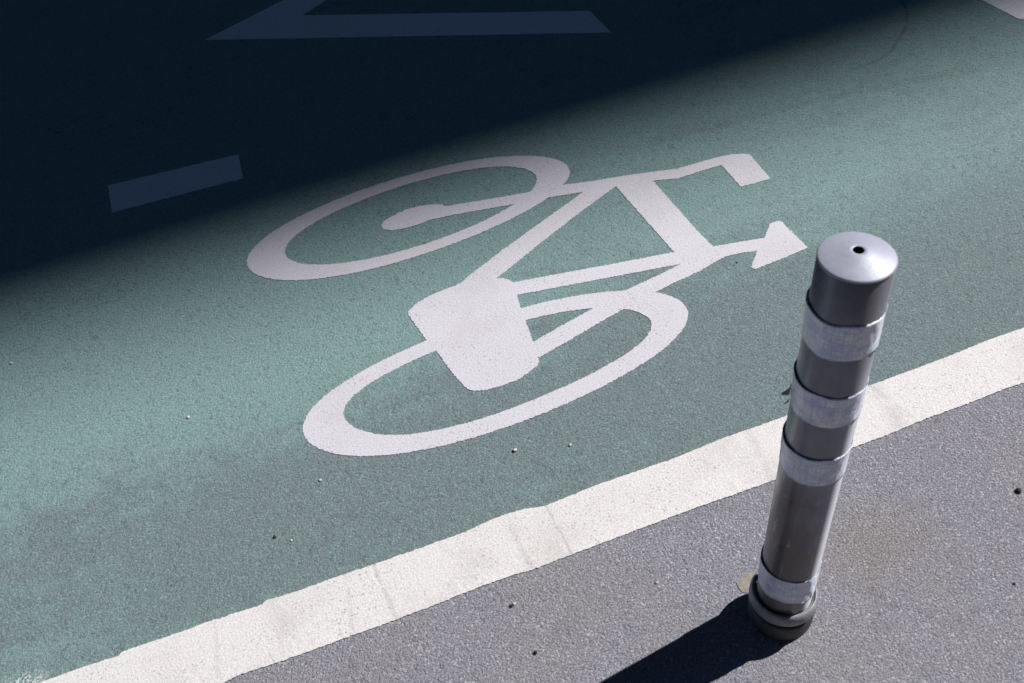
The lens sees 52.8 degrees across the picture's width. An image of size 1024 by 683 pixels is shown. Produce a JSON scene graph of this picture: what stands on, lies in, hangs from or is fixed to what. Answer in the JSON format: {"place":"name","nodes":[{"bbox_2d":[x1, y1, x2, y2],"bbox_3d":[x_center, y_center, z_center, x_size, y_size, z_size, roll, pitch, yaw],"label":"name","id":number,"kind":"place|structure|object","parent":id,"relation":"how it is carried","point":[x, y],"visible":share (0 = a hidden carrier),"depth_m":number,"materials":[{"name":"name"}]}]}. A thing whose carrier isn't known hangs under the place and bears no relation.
{"place":"outdoors","nodes":[
{"label":"outdoors","id":0,"kind":"place"},
{"bbox_2d":[0,0,1023,682],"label":"cycle lane surface","id":1,"kind":"object","parent":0,"point":[138,508],"depth_m":2.72,"materials":[{"name":"green asphalt"}]},
{"bbox_2d":[108,154,242,212],"bbox_3d":[-0.992,-0.469,3.039,0.394,0.002,0.133,-16,49,-6],"label":"lane dash marking","id":2,"kind":"object","parent":1,"relation":"on","point":[136,192],"visible":1,"depth_m":3.04,"materials":[{"name":"white paint"}]},
{"bbox_2d":[205,0,610,39],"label":"angled line marking","id":3,"kind":"object","parent":1,"relation":"on","point":[284,19],"visible":1,"depth_m":3.47,"materials":[{"name":"white paint"}]},
{"bbox_2d":[247,154,807,456],"bbox_3d":[0.050,-0.209,2.685,1.408,0.002,0.956,-18,50,-9],"label":"bicycle marking","id":4,"kind":"object","parent":1,"relation":"on","point":[473,329],"visible":1,"depth_m":2.62,"materials":[{"name":"white paint"}]},
{"bbox_2d":[982,0,1023,18],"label":"diagonal dash marking","id":5,"kind":"object","parent":1,"relation":"on","point":[1014,8],"visible":1,"depth_m":3.21,"materials":[{"name":"white paint"}]},
{"bbox_2d":[225,383,1023,682],"bbox_3d":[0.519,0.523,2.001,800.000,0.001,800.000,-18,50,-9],"label":"road","id":6,"kind":"structure","parent":0,"point":[922,568],"depth_m":2.03,"materials":[{"name":"grey asphalt"}]},
{"bbox_2d":[39,328,1023,682],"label":"edge line marking","id":7,"kind":"object","parent":6,"relation":"on","point":[287,626],"visible":0.94,"depth_m":2.15,"materials":[{"name":"white paint"}]},
{"bbox_2d":[735,572,753,591],"bbox_3d":[0.467,0.478,2.045,0.045,0.002,0.043,-18,50,-9],"label":"sealant patch","id":8,"kind":"object","parent":6,"relation":"on","point":[743,582],"visible":0.63,"depth_m":2.05,"materials":[{"name":"beige"}]},
{"bbox_2d":[747,232,897,640],"bbox_3d":[0.481,0.208,1.677,0.129,0.922,0.182,2,50,9],"label":"bollard","id":9,"kind":"object","parent":6,"relation":"on","point":[847,295],"visible":1,"depth_m":1.54,"materials":[{"name":"grey plastic"}]}
]}

